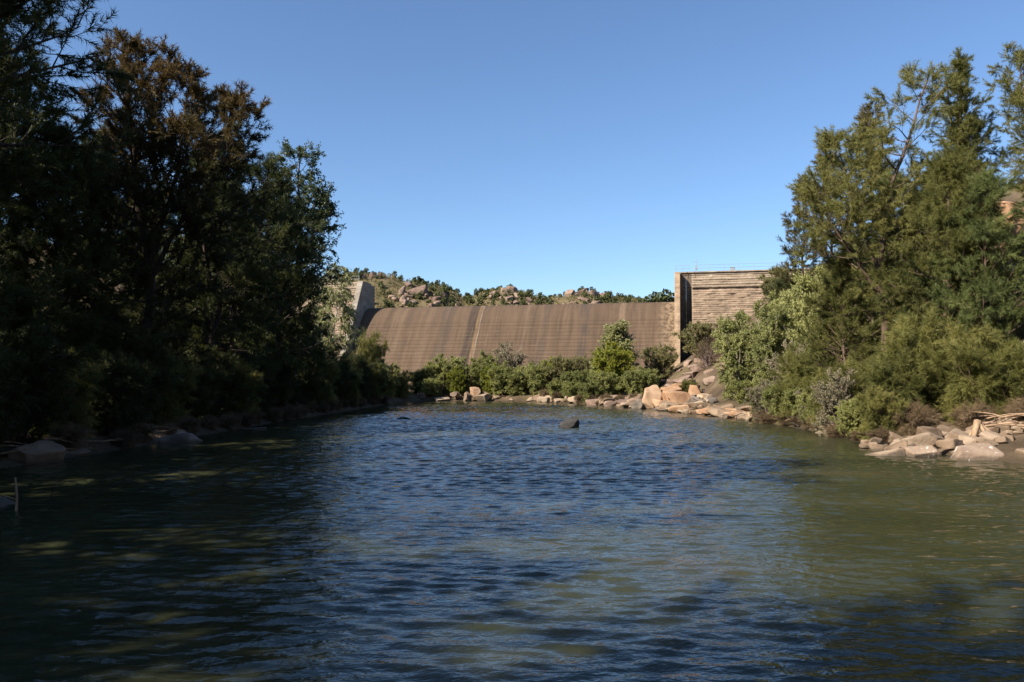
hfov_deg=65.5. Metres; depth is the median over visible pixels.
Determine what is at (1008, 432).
stone
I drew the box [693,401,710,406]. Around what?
stone
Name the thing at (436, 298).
boulder
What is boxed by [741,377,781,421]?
shrub
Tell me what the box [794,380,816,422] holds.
shrub
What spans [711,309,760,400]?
shrub
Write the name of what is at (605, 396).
dry brush
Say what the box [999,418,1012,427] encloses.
stone
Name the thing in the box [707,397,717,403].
stone
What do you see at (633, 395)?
dry brush
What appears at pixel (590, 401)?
stone
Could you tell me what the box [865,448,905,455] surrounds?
boulder
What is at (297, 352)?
shrub
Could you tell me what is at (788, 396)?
shrub
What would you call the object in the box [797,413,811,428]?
dry brush
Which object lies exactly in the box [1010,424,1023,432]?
stone
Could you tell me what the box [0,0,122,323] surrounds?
she oak
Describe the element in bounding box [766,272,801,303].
shrub
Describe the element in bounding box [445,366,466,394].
shrub
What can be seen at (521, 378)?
shrub
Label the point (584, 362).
shrub
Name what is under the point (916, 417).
shrub
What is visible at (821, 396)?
shrub
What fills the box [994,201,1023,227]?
boulder
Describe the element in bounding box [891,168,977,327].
she oak
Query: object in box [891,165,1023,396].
she oak
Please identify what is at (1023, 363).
shrub
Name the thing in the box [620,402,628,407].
stone
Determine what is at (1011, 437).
stone
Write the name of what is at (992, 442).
boulder
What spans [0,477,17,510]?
dead branch
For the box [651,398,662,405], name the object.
stone
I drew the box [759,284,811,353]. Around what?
shrub
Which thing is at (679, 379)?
boulder
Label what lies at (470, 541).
water
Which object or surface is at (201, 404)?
shrub
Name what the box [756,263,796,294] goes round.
shrub
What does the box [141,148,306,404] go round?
she oak
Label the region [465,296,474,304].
hill shrub
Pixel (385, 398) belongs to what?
dry brush
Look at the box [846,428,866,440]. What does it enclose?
dry brush
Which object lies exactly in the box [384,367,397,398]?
shrub
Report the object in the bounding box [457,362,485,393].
shrub
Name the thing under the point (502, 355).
shrub
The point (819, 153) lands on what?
she oak
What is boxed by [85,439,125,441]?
driftwood branch
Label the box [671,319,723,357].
shrub
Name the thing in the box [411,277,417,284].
hill shrub
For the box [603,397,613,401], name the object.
stone
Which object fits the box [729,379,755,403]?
shrub
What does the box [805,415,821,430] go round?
dry brush
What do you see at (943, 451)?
boulder
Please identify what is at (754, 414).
dry brush
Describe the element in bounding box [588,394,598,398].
dry brush
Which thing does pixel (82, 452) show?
boulder
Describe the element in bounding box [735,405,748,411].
boulder
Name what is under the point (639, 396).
boulder
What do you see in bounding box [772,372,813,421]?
shrub
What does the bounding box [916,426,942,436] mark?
boulder
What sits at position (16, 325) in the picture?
shrub
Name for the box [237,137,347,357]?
gum tree
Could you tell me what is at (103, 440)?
driftwood branch
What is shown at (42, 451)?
boulder
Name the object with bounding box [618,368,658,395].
shrub
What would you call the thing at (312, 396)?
shrub
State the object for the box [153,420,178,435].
dry brush
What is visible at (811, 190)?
she oak
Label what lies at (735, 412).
stone
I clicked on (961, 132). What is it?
she oak
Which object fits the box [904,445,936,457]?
boulder
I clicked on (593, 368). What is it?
shrub
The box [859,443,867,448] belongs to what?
stone
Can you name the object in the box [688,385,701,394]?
boulder
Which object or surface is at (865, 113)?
she oak
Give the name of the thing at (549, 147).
sky
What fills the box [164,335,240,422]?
shrub
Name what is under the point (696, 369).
stone
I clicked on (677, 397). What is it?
boulder
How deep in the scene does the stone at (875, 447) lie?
32.99 m
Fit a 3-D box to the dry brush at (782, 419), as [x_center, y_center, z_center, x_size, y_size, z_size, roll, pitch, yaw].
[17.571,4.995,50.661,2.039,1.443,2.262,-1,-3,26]
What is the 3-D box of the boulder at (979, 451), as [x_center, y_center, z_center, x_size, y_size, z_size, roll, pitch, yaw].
[17.211,4.302,29.815,2.073,0.925,1.542,0,-3,-3]
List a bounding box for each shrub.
[0,298,44,338]
[0,319,93,448]
[28,345,103,439]
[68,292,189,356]
[78,318,186,425]
[79,339,159,436]
[130,301,204,351]
[143,345,203,425]
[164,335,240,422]
[170,348,225,427]
[185,307,229,353]
[218,354,269,420]
[233,346,280,418]
[251,342,308,414]
[285,357,315,406]
[286,325,329,355]
[287,352,326,411]
[303,347,351,398]
[310,350,341,410]
[331,351,374,396]
[335,360,357,407]
[338,361,365,404]
[344,352,377,399]
[351,327,388,361]
[356,272,362,279]
[361,355,389,401]
[374,358,401,397]
[374,359,387,400]
[380,368,390,392]
[383,299,389,307]
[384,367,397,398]
[394,369,417,398]
[407,367,436,394]
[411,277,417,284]
[413,377,443,397]
[415,276,421,283]
[423,353,462,394]
[439,297,447,306]
[441,286,447,294]
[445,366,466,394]
[448,295,455,303]
[449,354,469,391]
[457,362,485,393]
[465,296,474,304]
[470,350,502,391]
[476,297,482,305]
[480,292,488,298]
[480,363,498,394]
[486,360,518,395]
[491,292,498,300]
[492,340,529,370]
[498,369,530,395]
[513,362,538,387]
[518,360,542,371]
[525,360,556,395]
[540,356,558,368]
[542,353,582,383]
[545,377,567,398]
[558,381,584,399]
[559,369,589,391]
[570,353,594,377]
[578,379,601,402]
[587,370,620,395]
[589,366,598,374]
[590,341,637,394]
[603,294,607,302]
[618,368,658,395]
[628,365,661,384]
[639,342,680,386]
[645,291,659,301]
[654,288,670,301]
[666,292,674,301]
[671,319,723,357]
[679,378,697,392]
[690,338,720,367]
[708,327,731,363]
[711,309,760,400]
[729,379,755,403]
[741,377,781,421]
[744,298,801,388]
[747,384,764,419]
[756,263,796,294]
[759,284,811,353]
[759,382,789,424]
[760,274,781,304]
[765,339,814,384]
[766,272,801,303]
[768,341,841,385]
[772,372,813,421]
[782,386,809,414]
[784,264,842,366]
[790,388,830,423]
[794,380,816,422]
[797,363,852,430]
[810,367,866,435]
[825,350,890,416]
[827,395,864,436]
[853,382,910,440]
[858,347,945,429]
[872,305,974,424]
[892,400,943,435]
[921,321,1023,425]
[946,397,1005,429]
[963,344,1023,420]
[994,401,1023,423]
[1001,394,1023,421]
[1004,347,1023,396]
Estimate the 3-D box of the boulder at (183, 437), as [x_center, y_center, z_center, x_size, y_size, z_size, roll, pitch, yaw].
[-16.090,4.722,37.819,2.668,0.739,1.332,0,-3,-6]
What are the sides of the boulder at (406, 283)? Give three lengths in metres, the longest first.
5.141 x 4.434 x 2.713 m
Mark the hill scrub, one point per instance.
(392, 277)
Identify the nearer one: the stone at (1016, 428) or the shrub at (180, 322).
the stone at (1016, 428)
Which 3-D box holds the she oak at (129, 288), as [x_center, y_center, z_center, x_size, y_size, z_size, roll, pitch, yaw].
[-25.586,-5.033,50.267,9.713,18.735,9.523,-2,-3,36]
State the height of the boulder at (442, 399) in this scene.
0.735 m
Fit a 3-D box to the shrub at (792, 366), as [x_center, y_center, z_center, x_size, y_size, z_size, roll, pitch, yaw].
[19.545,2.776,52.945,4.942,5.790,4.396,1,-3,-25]
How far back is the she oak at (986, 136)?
50.25 m
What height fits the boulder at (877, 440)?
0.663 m
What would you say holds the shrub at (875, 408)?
on the ground
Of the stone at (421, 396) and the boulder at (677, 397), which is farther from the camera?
the stone at (421, 396)
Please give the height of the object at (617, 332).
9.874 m
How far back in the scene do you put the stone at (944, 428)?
34.67 m
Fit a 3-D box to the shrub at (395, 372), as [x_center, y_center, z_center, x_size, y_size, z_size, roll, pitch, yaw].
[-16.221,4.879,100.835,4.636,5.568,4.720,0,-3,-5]
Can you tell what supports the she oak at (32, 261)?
on the ground
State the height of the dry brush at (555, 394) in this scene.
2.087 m
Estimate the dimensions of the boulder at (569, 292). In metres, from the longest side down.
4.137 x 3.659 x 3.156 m
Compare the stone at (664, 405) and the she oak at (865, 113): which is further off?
the stone at (664, 405)
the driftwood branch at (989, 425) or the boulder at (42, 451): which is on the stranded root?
the driftwood branch at (989, 425)
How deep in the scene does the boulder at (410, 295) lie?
277.31 m
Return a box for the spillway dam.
[285,268,813,388]
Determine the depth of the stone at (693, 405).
69.25 m
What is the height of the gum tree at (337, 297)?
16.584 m
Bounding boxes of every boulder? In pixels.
[0,496,14,506]
[3,440,65,463]
[66,448,90,455]
[152,429,186,436]
[155,433,202,442]
[238,427,266,429]
[369,272,375,278]
[398,285,405,294]
[401,299,411,304]
[404,281,415,287]
[404,293,412,298]
[406,285,427,295]
[429,296,440,300]
[433,292,448,298]
[434,397,449,400]
[450,391,459,397]
[463,392,471,400]
[470,387,480,396]
[473,394,490,400]
[504,295,513,300]
[506,286,517,292]
[559,417,578,427]
[564,289,574,296]
[589,290,598,297]
[629,394,642,405]
[631,400,644,408]
[642,385,662,408]
[660,386,681,391]
[662,390,690,403]
[672,375,691,382]
[681,371,696,378]
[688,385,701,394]
[697,393,706,397]
[708,405,735,408]
[720,413,732,418]
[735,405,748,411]
[745,412,753,420]
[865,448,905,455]
[868,437,882,443]
[901,432,944,447]
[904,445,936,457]
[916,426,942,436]
[938,448,950,454]
[944,428,968,438]
[950,442,1004,460]
[973,439,998,445]
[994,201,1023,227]
[1000,223,1023,249]
[1015,448,1023,453]
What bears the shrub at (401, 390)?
on the ground
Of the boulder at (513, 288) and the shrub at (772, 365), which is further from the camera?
the boulder at (513, 288)
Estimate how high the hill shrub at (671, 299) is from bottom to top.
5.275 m
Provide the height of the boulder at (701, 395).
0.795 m
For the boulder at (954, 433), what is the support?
on the ground
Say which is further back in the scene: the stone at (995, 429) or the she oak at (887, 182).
the she oak at (887, 182)
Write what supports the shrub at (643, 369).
on the ground
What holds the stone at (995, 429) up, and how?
on the ground
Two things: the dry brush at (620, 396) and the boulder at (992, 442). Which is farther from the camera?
the dry brush at (620, 396)
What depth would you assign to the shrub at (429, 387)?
107.89 m
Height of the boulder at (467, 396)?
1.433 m
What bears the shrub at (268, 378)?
on the ground
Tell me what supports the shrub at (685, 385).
on the ground
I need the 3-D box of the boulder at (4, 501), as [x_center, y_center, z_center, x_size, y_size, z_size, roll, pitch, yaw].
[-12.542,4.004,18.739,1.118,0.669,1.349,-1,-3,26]
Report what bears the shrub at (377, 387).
on the ground
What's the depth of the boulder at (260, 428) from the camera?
46.42 m
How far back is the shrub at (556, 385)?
100.00 m
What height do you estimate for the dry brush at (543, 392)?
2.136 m
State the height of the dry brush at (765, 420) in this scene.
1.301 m
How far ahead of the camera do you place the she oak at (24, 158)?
28.59 m
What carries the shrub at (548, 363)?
on the ground
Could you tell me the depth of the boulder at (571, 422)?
48.38 m
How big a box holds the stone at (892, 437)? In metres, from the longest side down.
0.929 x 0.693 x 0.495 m
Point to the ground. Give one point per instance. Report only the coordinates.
(716, 391)
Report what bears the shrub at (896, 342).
on the ground
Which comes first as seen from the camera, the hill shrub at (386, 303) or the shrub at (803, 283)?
the shrub at (803, 283)
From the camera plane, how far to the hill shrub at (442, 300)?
277.61 m
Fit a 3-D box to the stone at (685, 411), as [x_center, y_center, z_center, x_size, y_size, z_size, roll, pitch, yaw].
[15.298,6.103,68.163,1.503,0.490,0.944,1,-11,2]
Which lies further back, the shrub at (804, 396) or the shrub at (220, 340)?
the shrub at (220, 340)
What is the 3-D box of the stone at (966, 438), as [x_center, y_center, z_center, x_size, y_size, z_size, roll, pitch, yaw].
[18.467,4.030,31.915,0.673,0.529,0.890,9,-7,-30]
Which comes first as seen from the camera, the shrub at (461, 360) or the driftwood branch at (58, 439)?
the driftwood branch at (58, 439)
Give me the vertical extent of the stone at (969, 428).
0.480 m
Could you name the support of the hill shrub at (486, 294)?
on the ground
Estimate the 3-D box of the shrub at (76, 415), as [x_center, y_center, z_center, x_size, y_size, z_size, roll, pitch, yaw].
[-18.627,2.293,32.703,3.827,4.483,3.404,-2,-3,39]
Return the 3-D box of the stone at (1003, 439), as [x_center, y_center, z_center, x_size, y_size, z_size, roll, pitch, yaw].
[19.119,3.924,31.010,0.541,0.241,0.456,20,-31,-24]
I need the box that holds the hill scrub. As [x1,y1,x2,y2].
[320,271,686,325]
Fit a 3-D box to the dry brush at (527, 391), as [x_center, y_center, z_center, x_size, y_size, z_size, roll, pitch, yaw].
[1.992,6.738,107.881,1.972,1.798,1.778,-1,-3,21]
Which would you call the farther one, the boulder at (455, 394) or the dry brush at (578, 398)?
the boulder at (455, 394)
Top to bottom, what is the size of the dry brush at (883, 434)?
1.205 m
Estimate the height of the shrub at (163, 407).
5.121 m
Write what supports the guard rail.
on the spillway dam
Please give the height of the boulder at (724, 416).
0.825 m
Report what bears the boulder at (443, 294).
on the ground
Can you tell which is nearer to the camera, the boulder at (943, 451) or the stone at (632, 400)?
the boulder at (943, 451)
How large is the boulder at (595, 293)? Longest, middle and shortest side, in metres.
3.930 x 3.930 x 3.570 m
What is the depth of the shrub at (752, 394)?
55.26 m
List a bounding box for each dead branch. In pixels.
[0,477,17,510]
[47,481,87,505]
[112,471,139,486]
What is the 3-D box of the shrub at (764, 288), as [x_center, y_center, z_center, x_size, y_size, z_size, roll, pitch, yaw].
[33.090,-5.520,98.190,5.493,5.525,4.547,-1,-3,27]
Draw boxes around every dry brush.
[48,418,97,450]
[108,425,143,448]
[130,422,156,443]
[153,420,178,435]
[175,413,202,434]
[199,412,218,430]
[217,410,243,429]
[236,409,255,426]
[380,395,390,404]
[523,387,531,393]
[539,387,549,396]
[551,390,564,400]
[573,394,583,403]
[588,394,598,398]
[598,392,611,400]
[615,394,625,400]
[628,393,638,397]
[751,411,767,422]
[756,412,777,423]
[775,411,791,425]
[790,415,801,426]
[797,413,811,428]
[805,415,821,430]
[821,422,846,437]
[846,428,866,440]
[864,425,901,443]
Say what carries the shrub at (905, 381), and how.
on the ground
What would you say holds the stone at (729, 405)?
on the ground
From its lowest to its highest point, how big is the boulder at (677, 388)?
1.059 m
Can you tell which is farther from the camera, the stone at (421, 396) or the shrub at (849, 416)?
the stone at (421, 396)
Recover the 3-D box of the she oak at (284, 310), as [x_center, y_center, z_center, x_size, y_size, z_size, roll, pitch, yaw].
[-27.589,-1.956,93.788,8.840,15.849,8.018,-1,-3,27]
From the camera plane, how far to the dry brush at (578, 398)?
94.24 m
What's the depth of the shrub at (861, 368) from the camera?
42.17 m
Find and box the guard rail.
[709,261,811,268]
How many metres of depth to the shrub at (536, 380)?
104.77 m
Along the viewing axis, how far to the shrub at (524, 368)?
109.43 m
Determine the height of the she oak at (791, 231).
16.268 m
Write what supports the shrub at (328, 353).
on the ground
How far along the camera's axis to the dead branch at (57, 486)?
18.85 m
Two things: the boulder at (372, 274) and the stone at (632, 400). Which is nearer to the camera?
the stone at (632, 400)
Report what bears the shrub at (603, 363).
on the ground
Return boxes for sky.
[2,0,1023,299]
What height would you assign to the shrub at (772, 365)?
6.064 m
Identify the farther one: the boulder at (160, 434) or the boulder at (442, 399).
the boulder at (442, 399)
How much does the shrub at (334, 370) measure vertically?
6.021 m
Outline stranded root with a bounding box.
[969,419,1007,436]
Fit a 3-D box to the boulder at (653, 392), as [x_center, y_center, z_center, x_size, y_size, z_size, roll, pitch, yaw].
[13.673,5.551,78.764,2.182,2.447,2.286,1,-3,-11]
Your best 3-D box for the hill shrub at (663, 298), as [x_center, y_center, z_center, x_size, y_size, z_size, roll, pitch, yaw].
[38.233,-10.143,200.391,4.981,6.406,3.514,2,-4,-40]
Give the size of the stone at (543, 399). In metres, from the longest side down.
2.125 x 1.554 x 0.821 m
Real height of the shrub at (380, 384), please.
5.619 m
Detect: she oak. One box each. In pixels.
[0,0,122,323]
[0,0,145,422]
[0,30,73,343]
[0,116,143,368]
[39,121,191,345]
[46,25,277,421]
[50,127,181,315]
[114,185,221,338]
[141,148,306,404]
[167,121,324,359]
[222,179,349,406]
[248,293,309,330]
[771,173,826,310]
[785,58,966,351]
[790,248,892,417]
[802,130,859,292]
[808,232,878,360]
[830,101,906,313]
[838,167,980,360]
[865,141,1023,388]
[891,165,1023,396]
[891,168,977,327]
[910,60,1013,313]
[920,45,1020,318]
[982,41,1023,231]
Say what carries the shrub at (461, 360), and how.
on the ground
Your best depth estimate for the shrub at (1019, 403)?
34.41 m
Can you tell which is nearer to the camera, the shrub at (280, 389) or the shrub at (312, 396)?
the shrub at (280, 389)
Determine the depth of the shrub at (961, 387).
36.10 m
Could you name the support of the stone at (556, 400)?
on the ground
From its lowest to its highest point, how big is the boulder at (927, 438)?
0.854 m
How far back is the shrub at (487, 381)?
108.98 m
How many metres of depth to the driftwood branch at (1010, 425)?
31.71 m
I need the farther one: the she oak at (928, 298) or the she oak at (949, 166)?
the she oak at (928, 298)
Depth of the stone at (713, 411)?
62.89 m
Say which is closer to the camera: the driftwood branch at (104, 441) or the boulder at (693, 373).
the driftwood branch at (104, 441)
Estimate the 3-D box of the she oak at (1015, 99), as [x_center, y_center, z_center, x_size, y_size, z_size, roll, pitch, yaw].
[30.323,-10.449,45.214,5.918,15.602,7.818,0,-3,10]
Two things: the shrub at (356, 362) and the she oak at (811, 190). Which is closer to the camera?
the she oak at (811, 190)
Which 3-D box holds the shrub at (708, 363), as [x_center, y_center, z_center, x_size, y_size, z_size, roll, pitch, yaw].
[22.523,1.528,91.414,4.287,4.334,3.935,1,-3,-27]
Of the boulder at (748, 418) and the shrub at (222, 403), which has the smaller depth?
the shrub at (222, 403)
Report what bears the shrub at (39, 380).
on the ground
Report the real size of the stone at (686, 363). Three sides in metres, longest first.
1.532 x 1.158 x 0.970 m
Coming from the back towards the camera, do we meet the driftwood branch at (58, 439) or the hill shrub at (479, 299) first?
the hill shrub at (479, 299)
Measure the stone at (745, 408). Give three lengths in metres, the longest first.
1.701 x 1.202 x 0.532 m
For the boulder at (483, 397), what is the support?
on the ground
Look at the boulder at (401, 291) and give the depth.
278.79 m
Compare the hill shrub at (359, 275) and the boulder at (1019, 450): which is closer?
the boulder at (1019, 450)
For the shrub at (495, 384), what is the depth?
107.44 m
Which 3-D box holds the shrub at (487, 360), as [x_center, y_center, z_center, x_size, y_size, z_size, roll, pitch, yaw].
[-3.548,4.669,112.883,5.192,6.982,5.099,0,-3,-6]
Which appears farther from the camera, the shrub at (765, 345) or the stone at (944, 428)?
the shrub at (765, 345)
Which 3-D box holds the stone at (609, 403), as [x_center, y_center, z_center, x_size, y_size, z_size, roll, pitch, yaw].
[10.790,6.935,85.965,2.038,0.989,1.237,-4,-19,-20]
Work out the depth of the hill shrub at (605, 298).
283.17 m
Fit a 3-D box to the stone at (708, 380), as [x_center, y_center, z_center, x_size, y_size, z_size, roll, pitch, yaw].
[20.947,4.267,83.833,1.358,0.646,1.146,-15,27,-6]
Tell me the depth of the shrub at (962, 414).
35.22 m
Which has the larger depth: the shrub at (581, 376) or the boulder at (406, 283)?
the boulder at (406, 283)
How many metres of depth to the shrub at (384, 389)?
93.98 m
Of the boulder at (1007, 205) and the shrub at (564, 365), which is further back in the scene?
the shrub at (564, 365)
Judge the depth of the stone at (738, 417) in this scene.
57.89 m
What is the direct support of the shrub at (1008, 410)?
on the ground
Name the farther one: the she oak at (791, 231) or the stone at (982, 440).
the she oak at (791, 231)
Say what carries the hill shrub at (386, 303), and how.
on the ground
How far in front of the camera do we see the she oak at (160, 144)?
41.63 m
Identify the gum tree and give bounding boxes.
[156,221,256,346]
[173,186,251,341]
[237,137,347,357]
[301,263,368,395]
[303,287,335,345]
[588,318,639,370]
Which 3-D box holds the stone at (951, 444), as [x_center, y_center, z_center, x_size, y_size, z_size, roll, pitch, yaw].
[17.620,4.200,32.041,0.987,0.440,0.833,11,-15,-27]
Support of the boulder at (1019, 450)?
on the ground
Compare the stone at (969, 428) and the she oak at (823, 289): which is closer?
the stone at (969, 428)
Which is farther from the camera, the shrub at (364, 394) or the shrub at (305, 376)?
the shrub at (364, 394)
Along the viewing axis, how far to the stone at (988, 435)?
31.50 m
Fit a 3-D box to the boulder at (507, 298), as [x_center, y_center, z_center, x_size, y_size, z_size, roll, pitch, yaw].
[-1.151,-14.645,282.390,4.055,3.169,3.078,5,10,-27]
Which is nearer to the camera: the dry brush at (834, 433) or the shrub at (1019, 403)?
the shrub at (1019, 403)
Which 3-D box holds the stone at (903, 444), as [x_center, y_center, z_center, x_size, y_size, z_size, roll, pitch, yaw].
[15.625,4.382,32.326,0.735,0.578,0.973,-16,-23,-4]
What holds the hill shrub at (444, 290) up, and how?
on the ground
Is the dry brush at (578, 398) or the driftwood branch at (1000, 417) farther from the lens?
the dry brush at (578, 398)
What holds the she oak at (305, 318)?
on the ground
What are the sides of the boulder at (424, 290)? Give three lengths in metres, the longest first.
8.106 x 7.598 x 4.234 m
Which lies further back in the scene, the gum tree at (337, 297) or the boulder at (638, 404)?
the gum tree at (337, 297)
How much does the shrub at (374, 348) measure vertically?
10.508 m
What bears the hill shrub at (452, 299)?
on the ground
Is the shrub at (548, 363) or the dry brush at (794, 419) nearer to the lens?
the dry brush at (794, 419)
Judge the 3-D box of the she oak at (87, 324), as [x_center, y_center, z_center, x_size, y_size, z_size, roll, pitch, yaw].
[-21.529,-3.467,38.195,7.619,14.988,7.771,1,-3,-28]
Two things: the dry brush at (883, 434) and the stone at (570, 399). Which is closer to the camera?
the dry brush at (883, 434)
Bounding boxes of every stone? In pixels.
[417,393,425,399]
[538,396,548,402]
[554,398,560,402]
[567,396,574,402]
[585,399,598,404]
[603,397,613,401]
[603,401,616,406]
[617,399,627,406]
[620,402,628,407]
[630,398,641,402]
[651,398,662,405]
[658,403,670,407]
[659,401,677,407]
[668,405,690,412]
[681,409,695,413]
[683,360,692,366]
[687,402,698,408]
[692,367,703,372]
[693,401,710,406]
[701,408,711,414]
[703,369,713,375]
[703,376,714,384]
[706,408,720,416]
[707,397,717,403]
[717,409,730,417]
[721,403,733,407]
[731,410,740,415]
[735,415,744,419]
[740,405,751,410]
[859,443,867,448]
[866,443,887,450]
[883,440,907,450]
[886,431,904,442]
[935,439,963,449]
[936,425,952,431]
[958,434,981,443]
[965,426,981,433]
[976,439,987,442]
[979,430,1001,440]
[989,425,1009,432]
[995,436,1010,443]
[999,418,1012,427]
[999,430,1012,434]
[999,433,1014,440]
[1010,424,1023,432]
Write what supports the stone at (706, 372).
on the ground
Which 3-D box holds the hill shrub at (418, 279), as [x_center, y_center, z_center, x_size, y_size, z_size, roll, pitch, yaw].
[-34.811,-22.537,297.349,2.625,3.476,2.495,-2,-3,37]
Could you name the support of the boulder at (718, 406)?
on the ground
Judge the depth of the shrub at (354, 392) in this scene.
78.68 m
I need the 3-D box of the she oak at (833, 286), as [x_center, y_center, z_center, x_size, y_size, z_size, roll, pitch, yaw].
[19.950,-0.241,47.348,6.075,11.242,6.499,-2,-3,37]
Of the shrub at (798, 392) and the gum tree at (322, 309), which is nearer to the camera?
the shrub at (798, 392)
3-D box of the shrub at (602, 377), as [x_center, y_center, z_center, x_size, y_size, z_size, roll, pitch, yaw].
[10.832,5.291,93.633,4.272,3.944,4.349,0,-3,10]
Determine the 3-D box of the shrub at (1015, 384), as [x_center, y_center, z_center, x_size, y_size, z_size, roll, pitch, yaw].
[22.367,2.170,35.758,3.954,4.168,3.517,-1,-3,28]
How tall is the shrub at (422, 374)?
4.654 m
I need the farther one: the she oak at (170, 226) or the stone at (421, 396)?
the stone at (421, 396)
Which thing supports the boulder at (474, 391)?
on the ground
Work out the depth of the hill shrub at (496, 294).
282.64 m
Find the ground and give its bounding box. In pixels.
[0,185,1023,467]
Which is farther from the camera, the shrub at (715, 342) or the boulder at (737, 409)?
the shrub at (715, 342)
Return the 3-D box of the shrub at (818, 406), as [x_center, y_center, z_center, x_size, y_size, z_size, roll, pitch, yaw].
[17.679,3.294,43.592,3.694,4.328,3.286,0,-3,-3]
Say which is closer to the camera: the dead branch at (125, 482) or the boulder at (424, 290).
the dead branch at (125, 482)
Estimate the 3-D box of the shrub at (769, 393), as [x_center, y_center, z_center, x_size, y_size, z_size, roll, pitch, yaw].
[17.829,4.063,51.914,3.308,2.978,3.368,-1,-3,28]
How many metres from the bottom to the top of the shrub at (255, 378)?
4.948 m
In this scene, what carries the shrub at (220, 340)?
on the ground
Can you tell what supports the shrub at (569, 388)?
on the ground
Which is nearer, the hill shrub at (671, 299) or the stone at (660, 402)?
the stone at (660, 402)
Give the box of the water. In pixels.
[0,401,1023,681]
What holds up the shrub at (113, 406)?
on the ground
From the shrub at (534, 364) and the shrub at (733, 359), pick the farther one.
the shrub at (534, 364)
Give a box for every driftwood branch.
[44,438,76,443]
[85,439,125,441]
[87,437,124,440]
[985,422,1017,426]
[986,413,1020,418]
[990,423,1023,426]
[998,413,1023,418]
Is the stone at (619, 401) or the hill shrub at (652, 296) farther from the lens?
the hill shrub at (652, 296)
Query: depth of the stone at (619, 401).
84.56 m
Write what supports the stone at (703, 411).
on the ground
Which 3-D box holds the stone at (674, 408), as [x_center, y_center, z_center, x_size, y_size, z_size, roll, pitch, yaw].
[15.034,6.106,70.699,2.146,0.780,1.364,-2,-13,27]
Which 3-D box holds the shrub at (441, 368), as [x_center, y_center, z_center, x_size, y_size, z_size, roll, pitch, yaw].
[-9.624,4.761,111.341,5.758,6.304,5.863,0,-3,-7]
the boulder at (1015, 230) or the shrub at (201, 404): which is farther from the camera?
the boulder at (1015, 230)
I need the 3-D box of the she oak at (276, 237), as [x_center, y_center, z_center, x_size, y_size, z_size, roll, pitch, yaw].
[-19.301,-5.814,58.403,11.137,22.013,12.278,1,-3,-11]
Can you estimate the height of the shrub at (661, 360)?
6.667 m
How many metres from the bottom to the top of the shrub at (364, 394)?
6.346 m
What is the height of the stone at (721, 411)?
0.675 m
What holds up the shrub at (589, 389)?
on the ground
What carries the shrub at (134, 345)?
on the ground
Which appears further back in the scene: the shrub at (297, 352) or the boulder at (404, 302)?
the boulder at (404, 302)
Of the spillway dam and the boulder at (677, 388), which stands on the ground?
the spillway dam

